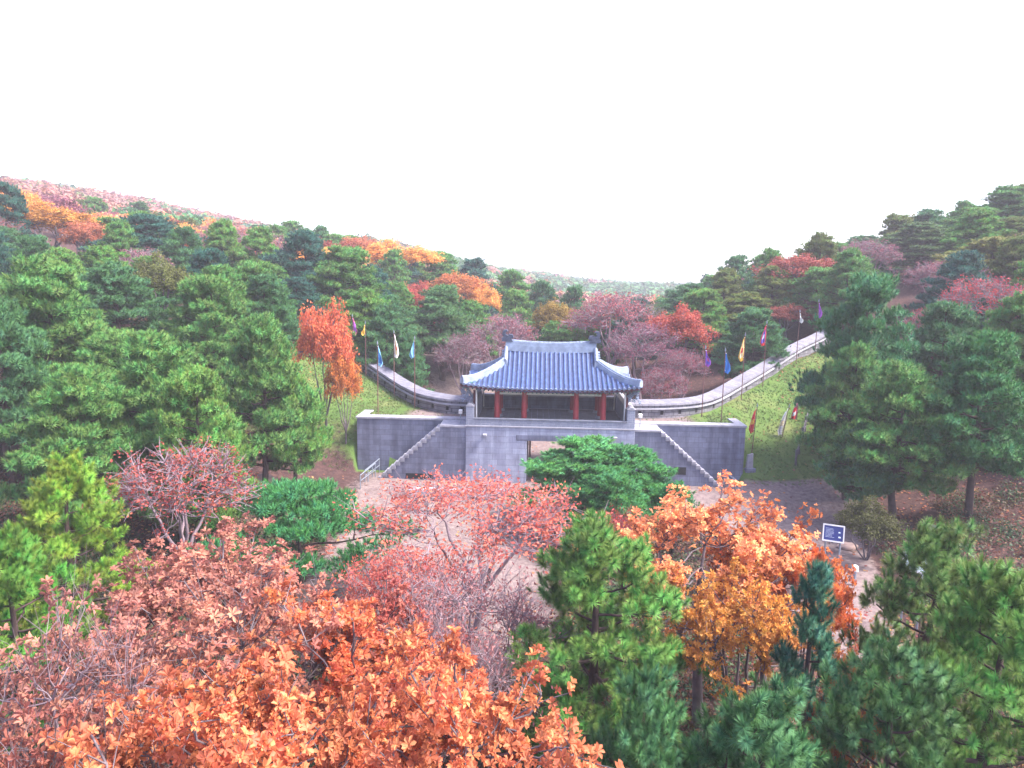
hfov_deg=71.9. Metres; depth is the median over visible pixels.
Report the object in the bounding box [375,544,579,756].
bare tree
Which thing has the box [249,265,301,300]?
pine tree
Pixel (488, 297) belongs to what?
oak tree
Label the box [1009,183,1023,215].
pine tree
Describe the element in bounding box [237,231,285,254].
bare tree
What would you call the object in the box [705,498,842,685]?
oak tree
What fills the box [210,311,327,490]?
pine tree
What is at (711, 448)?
retaining wall
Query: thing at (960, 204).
pine tree
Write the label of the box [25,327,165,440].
pine tree
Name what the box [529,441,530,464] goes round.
door leaf
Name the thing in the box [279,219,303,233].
pine tree
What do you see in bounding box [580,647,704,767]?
pine tree
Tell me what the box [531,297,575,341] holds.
oak tree
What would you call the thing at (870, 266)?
pine tree
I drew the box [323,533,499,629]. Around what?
cherry tree
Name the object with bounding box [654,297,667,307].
pine tree
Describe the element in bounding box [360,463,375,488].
handrail
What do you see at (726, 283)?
pine tree
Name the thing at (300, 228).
pine tree
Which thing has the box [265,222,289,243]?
pine tree
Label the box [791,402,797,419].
flag
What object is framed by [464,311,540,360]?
cherry tree
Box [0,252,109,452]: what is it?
pine tree
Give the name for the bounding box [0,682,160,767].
oak tree
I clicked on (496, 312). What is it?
pine tree
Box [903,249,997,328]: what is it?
pine tree
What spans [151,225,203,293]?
pine tree
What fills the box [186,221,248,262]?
bare tree
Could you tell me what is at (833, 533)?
information board
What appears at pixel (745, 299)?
pine tree
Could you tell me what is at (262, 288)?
pine tree
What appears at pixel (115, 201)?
distant forest
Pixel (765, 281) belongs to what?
pine tree
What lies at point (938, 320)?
pine tree
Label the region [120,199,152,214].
pine tree
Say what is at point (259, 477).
boulder
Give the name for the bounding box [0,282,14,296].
pine tree
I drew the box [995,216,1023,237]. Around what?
pine tree
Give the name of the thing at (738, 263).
pine tree
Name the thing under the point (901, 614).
information board
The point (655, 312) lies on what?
broadleaf tree
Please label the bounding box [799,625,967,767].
pine tree
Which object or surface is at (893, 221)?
pine tree
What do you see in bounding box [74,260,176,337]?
pine tree
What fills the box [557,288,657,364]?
cherry tree
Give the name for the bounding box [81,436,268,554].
maple tree
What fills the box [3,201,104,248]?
oak tree
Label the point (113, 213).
broadleaf tree
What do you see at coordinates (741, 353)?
flag
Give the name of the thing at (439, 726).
oak tree
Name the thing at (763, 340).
flag
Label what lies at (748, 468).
stone marker
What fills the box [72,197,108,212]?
broadleaf tree
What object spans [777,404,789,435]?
flag
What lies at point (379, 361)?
flag
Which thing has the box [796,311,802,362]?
flag
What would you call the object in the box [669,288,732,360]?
pine tree
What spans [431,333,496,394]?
cherry tree
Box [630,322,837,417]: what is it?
rampart wall
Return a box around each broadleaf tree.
[0,218,25,236]
[4,186,46,211]
[31,193,61,230]
[37,196,94,247]
[48,210,101,251]
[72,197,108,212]
[80,207,93,213]
[96,212,136,224]
[100,211,126,216]
[169,216,184,224]
[172,215,200,230]
[174,222,202,232]
[202,217,215,223]
[296,246,329,270]
[320,240,354,259]
[483,314,511,362]
[643,302,666,342]
[838,236,903,272]
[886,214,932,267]
[900,260,964,296]
[920,266,1008,291]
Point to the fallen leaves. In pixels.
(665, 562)
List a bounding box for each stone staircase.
[378,420,465,480]
[634,424,721,486]
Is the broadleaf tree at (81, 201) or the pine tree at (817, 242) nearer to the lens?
the pine tree at (817, 242)
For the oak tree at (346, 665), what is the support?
on the ground at (796, 494)
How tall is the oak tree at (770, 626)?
7.463 m
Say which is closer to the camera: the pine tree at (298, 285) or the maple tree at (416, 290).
the pine tree at (298, 285)
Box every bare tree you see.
[116,246,175,266]
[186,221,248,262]
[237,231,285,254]
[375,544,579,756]
[379,592,553,767]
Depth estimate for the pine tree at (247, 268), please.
62.44 m
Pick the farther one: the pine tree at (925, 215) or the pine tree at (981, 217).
the pine tree at (925, 215)
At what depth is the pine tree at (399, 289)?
84.42 m
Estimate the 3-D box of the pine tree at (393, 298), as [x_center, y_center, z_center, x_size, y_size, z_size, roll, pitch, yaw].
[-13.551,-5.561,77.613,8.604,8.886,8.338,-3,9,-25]
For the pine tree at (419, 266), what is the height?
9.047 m
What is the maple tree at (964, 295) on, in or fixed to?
on the ground at (796, 494)
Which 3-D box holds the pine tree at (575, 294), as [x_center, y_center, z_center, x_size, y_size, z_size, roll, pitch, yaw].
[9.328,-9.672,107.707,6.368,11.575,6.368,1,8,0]
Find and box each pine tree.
[0,180,36,247]
[0,226,33,265]
[0,230,15,277]
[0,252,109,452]
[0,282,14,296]
[0,296,69,484]
[0,362,153,545]
[0,445,167,691]
[0,519,100,762]
[5,234,52,275]
[12,257,106,342]
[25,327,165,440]
[27,315,91,364]
[45,246,96,299]
[63,327,247,528]
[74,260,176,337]
[76,216,117,260]
[77,213,215,271]
[80,244,129,329]
[83,195,108,214]
[96,218,150,261]
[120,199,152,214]
[124,255,182,317]
[126,210,158,246]
[136,363,264,542]
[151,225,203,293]
[156,264,254,380]
[162,273,259,398]
[181,247,229,326]
[186,475,425,587]
[202,218,247,275]
[202,223,237,273]
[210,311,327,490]
[222,259,300,339]
[224,272,301,349]
[232,226,279,268]
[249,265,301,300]
[253,371,335,481]
[258,230,346,299]
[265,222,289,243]
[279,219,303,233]
[280,276,331,340]
[298,227,321,269]
[298,244,387,323]
[312,225,329,238]
[321,233,345,244]
[329,287,393,364]
[336,234,380,265]
[342,263,392,321]
[352,302,425,377]
[356,293,426,342]
[377,247,411,287]
[385,330,435,391]
[387,260,421,287]
[387,282,424,318]
[404,283,493,380]
[406,261,427,284]
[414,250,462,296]
[443,299,499,370]
[457,256,497,303]
[484,306,498,318]
[490,268,531,318]
[496,287,540,339]
[505,433,660,527]
[505,508,713,767]
[520,279,561,335]
[534,319,574,341]
[548,463,661,549]
[559,284,585,316]
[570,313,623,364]
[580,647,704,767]
[583,302,625,357]
[583,441,696,523]
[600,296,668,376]
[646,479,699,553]
[653,288,674,305]
[654,282,712,341]
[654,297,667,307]
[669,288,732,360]
[673,669,832,767]
[697,274,714,287]
[699,267,745,338]
[700,273,711,284]
[704,291,782,335]
[708,253,752,295]
[710,306,794,379]
[718,327,794,360]
[741,253,762,278]
[744,246,796,290]
[748,265,794,324]
[755,557,844,767]
[777,266,847,330]
[785,270,934,446]
[792,231,837,303]
[793,242,808,254]
[794,339,896,499]
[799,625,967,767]
[807,622,893,767]
[810,247,869,328]
[813,421,916,502]
[819,357,986,520]
[828,515,1017,767]
[833,240,848,257]
[841,256,893,284]
[844,234,899,272]
[865,221,947,277]
[870,549,1023,767]
[876,213,926,273]
[897,299,984,415]
[897,327,1023,522]
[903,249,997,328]
[903,305,973,376]
[913,208,952,265]
[919,235,1021,281]
[939,206,1002,241]
[939,207,1016,260]
[941,198,979,224]
[961,290,1023,425]
[971,183,1023,228]
[975,233,1023,306]
[984,259,1023,331]
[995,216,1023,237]
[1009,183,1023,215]
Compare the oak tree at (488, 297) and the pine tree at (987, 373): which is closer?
the pine tree at (987, 373)
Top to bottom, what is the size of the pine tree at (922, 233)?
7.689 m
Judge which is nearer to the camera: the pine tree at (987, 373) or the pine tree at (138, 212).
the pine tree at (987, 373)
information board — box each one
[822,523,844,572]
[900,561,925,628]
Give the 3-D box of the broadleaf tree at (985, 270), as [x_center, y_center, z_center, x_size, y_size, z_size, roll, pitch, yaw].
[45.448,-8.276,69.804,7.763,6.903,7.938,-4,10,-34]
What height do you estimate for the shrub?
5.403 m
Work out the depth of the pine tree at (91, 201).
139.49 m
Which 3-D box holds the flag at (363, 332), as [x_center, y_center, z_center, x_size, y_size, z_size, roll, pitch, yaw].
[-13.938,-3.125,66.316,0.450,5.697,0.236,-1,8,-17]
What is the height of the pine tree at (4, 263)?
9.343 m
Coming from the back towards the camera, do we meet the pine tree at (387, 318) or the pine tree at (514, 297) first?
the pine tree at (514, 297)
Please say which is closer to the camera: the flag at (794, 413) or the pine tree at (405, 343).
the flag at (794, 413)
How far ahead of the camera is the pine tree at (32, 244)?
62.30 m
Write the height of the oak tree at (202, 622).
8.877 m
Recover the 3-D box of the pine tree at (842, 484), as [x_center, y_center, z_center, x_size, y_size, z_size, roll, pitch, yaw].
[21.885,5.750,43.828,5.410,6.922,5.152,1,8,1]
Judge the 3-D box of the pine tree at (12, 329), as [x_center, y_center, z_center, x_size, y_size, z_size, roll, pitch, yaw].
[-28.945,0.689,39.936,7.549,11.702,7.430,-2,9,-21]
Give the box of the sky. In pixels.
[0,0,1023,283]
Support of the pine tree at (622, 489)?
on the ground at (796, 494)
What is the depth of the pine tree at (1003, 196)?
96.05 m
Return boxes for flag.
[352,314,356,345]
[361,321,365,376]
[377,341,382,413]
[393,331,398,395]
[409,336,414,407]
[701,345,710,416]
[721,347,729,421]
[738,332,745,399]
[749,403,757,452]
[760,322,767,386]
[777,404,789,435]
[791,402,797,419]
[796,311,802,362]
[815,301,821,350]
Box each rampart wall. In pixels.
[294,320,470,414]
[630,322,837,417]
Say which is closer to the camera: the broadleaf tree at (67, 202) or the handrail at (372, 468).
the handrail at (372, 468)
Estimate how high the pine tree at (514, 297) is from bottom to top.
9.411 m
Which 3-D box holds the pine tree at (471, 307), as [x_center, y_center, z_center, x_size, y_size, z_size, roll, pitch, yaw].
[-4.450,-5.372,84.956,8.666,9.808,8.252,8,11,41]
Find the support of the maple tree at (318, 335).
on the ground at (796, 494)
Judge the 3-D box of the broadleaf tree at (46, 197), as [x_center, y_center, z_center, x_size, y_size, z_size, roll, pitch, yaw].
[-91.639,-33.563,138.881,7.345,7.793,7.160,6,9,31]
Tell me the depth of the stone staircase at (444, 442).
50.62 m
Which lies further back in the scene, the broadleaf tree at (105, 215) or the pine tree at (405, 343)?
the broadleaf tree at (105, 215)
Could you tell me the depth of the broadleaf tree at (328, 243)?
97.88 m
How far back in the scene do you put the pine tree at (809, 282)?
80.37 m
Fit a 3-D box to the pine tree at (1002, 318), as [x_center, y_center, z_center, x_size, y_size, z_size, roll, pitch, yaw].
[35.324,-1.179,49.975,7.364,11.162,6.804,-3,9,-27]
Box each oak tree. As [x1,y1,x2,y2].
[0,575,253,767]
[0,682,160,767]
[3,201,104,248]
[37,629,407,767]
[56,217,107,261]
[76,510,341,701]
[118,544,398,767]
[130,249,195,331]
[193,566,488,766]
[286,614,623,767]
[291,556,474,719]
[340,234,382,262]
[362,238,445,281]
[424,269,493,307]
[464,283,502,318]
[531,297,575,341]
[617,469,820,735]
[662,556,841,765]
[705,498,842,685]
[747,252,836,299]
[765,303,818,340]
[766,539,861,729]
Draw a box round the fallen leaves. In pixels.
[1,318,1023,767]
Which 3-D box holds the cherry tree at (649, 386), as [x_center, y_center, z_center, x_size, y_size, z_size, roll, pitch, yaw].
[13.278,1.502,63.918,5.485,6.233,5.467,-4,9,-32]
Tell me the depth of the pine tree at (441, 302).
77.59 m
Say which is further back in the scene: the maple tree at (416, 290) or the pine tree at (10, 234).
the maple tree at (416, 290)
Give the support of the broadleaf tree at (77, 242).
on the ground at (796, 494)
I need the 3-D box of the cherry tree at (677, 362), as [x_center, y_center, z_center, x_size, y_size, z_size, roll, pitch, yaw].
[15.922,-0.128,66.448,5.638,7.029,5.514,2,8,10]
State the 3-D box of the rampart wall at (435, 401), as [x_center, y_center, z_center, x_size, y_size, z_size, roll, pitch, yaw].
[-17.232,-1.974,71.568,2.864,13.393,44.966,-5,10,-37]
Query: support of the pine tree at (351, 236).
on the ground at (796, 494)
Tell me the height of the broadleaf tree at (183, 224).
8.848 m
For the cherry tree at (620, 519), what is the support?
on the ground at (796, 494)
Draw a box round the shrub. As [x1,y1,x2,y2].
[826,494,909,559]
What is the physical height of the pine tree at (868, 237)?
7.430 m
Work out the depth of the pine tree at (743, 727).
11.61 m
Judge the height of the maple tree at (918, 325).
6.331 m
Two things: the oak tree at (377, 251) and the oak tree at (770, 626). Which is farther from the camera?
the oak tree at (377, 251)
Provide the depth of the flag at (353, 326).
68.30 m
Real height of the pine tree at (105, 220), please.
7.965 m
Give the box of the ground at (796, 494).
[0,226,1023,767]
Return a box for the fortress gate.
[460,329,643,482]
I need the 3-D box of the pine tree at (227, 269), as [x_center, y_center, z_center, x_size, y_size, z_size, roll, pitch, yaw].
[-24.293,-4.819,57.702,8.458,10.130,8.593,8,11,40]
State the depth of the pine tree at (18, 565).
18.46 m
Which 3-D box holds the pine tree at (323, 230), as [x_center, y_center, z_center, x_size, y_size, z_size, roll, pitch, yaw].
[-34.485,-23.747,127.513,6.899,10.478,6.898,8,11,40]
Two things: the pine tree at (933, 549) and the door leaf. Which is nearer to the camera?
the pine tree at (933, 549)
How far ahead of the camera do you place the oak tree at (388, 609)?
18.68 m
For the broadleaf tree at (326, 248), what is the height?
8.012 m
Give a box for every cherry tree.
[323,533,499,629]
[332,463,622,629]
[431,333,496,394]
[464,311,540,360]
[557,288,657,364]
[603,321,683,398]
[604,496,649,601]
[634,368,691,398]
[638,302,720,391]
[653,348,712,397]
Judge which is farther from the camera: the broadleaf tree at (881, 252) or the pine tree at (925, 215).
the pine tree at (925, 215)
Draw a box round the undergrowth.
[0,444,1023,767]
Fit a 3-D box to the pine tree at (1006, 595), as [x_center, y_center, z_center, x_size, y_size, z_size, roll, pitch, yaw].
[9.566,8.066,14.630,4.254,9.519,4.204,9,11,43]
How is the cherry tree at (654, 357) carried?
on the ground at (796, 494)
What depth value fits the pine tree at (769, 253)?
91.71 m
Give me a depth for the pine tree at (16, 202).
80.22 m
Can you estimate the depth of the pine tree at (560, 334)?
80.12 m
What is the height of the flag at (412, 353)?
6.277 m
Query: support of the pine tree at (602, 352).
on the ground at (796, 494)
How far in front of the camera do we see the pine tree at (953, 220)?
94.19 m
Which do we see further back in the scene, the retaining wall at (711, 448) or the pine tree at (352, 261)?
the pine tree at (352, 261)
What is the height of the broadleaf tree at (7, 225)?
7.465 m
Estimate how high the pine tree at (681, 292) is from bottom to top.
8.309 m
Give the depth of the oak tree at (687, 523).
21.02 m
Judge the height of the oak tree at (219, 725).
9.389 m
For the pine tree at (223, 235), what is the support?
on the ground at (796, 494)
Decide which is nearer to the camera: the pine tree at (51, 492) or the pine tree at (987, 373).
the pine tree at (51, 492)
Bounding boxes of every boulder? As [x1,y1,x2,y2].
[254,473,275,483]
[837,542,857,550]
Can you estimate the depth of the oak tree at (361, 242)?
120.61 m
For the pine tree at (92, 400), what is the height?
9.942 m
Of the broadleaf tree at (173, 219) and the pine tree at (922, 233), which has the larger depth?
the broadleaf tree at (173, 219)
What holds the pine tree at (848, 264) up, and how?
on the ground at (796, 494)
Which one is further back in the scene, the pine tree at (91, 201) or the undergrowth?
the pine tree at (91, 201)
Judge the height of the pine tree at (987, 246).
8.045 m
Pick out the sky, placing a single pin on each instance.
(661, 141)
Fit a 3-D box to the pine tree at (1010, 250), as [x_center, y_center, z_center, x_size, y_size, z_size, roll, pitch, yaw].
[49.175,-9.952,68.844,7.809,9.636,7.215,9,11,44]
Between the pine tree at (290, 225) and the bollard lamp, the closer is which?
the bollard lamp
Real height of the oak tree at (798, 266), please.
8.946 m
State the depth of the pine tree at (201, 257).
64.09 m
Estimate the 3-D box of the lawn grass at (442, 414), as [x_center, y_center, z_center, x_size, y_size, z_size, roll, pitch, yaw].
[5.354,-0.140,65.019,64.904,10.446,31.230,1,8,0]
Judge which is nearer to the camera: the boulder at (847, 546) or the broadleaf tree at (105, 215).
the boulder at (847, 546)
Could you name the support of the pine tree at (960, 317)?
on the ground at (796, 494)
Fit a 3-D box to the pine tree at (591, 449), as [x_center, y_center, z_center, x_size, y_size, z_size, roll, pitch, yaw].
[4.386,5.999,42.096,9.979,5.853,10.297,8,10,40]
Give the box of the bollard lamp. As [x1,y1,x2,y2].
[851,565,858,585]
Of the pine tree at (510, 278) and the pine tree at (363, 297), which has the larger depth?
the pine tree at (510, 278)
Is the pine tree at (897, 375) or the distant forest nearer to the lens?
the pine tree at (897, 375)
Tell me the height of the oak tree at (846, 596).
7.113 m
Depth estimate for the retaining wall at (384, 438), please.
52.71 m
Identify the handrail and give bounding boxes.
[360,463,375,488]
[364,458,379,481]
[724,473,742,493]
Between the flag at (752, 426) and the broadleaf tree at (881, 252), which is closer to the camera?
the flag at (752, 426)
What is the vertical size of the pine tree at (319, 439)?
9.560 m
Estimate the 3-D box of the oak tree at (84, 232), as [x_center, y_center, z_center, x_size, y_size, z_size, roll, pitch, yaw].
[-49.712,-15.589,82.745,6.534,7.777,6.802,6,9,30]
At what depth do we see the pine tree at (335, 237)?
121.45 m
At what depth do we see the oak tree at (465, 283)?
104.86 m
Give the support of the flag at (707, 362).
on the ground at (796, 494)
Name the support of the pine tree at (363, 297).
on the ground at (796, 494)
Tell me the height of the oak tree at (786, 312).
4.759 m
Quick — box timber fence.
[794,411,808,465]
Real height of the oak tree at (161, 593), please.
8.284 m
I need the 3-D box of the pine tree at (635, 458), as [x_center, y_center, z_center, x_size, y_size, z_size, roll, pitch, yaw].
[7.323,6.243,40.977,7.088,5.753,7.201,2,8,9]
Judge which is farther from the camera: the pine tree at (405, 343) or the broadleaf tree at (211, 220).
the broadleaf tree at (211, 220)
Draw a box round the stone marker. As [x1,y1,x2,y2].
[743,453,755,472]
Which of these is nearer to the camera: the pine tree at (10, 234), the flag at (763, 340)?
the flag at (763, 340)
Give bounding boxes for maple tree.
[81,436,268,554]
[290,296,359,427]
[323,349,362,443]
[403,280,433,312]
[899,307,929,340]
[932,272,1023,321]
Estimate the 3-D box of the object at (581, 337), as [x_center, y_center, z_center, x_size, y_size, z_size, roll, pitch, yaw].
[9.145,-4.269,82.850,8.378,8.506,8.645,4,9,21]
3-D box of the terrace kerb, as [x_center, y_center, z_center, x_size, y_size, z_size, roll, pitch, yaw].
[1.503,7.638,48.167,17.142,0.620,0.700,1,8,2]
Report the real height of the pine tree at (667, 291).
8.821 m
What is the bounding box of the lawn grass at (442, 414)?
[234,330,991,485]
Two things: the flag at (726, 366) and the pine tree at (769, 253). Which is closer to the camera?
the flag at (726, 366)
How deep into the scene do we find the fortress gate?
50.61 m
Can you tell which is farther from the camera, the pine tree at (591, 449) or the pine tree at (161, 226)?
the pine tree at (161, 226)
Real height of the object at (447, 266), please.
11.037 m
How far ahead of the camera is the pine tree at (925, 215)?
104.95 m
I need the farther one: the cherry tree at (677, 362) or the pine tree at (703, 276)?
the pine tree at (703, 276)
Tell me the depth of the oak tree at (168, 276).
60.34 m
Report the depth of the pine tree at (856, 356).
46.58 m
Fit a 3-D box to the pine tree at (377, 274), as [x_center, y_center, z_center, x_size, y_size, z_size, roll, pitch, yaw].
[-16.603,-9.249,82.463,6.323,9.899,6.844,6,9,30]
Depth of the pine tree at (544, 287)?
110.50 m
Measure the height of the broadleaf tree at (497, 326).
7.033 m
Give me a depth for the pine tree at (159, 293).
63.69 m
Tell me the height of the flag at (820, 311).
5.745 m
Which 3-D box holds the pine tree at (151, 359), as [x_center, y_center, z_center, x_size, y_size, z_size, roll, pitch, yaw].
[-19.197,2.662,39.353,9.152,11.798,8.715,5,9,25]
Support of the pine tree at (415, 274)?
on the ground at (796, 494)
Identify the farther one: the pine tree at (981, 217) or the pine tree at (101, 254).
the pine tree at (981, 217)
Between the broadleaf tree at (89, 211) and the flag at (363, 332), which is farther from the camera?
the broadleaf tree at (89, 211)
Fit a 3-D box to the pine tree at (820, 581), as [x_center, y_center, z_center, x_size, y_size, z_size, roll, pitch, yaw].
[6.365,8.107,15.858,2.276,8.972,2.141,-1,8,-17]
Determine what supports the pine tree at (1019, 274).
on the ground at (796, 494)
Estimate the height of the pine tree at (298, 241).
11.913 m
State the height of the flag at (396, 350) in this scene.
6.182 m
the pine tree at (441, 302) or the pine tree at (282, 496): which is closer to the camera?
the pine tree at (282, 496)
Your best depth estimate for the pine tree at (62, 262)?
55.45 m
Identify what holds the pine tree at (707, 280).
on the ground at (796, 494)
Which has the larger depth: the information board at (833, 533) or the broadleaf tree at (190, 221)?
the broadleaf tree at (190, 221)
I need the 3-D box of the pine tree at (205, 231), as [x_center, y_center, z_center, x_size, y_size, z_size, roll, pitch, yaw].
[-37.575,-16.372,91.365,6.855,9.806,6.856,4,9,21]
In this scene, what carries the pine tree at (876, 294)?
on the ground at (796, 494)
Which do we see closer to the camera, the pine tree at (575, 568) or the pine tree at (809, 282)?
the pine tree at (575, 568)
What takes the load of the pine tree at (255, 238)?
on the ground at (796, 494)
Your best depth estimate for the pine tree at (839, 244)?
94.21 m
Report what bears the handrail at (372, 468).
on the ground at (796, 494)
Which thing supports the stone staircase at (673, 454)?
on the ground at (796, 494)
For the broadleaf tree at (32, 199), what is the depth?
88.47 m
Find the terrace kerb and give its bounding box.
[408,487,572,498]
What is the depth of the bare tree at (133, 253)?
69.89 m
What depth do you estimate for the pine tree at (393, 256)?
106.53 m
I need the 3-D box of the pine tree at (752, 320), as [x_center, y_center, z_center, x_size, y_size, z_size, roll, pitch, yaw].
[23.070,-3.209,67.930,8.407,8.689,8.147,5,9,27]
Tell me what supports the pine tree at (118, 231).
on the ground at (796, 494)
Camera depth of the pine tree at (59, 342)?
49.76 m
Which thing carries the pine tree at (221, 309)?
on the ground at (796, 494)
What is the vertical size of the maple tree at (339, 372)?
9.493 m
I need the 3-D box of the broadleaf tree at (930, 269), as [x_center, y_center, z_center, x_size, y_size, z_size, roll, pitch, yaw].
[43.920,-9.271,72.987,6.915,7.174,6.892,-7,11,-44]
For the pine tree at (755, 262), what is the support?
on the ground at (796, 494)
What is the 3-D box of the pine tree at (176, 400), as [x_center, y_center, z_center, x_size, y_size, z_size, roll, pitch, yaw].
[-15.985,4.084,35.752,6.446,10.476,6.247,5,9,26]
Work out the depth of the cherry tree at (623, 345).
69.07 m
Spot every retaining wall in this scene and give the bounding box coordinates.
[356,410,465,469]
[635,418,746,479]
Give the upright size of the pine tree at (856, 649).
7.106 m
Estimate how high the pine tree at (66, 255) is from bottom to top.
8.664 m
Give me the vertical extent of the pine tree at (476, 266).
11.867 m
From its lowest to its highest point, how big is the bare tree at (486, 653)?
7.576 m
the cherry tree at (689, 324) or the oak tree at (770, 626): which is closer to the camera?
the oak tree at (770, 626)
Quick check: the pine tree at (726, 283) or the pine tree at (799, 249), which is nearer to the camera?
the pine tree at (726, 283)
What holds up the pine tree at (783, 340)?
on the ground at (796, 494)
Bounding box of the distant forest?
[0,175,923,306]
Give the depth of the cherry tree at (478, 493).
27.49 m

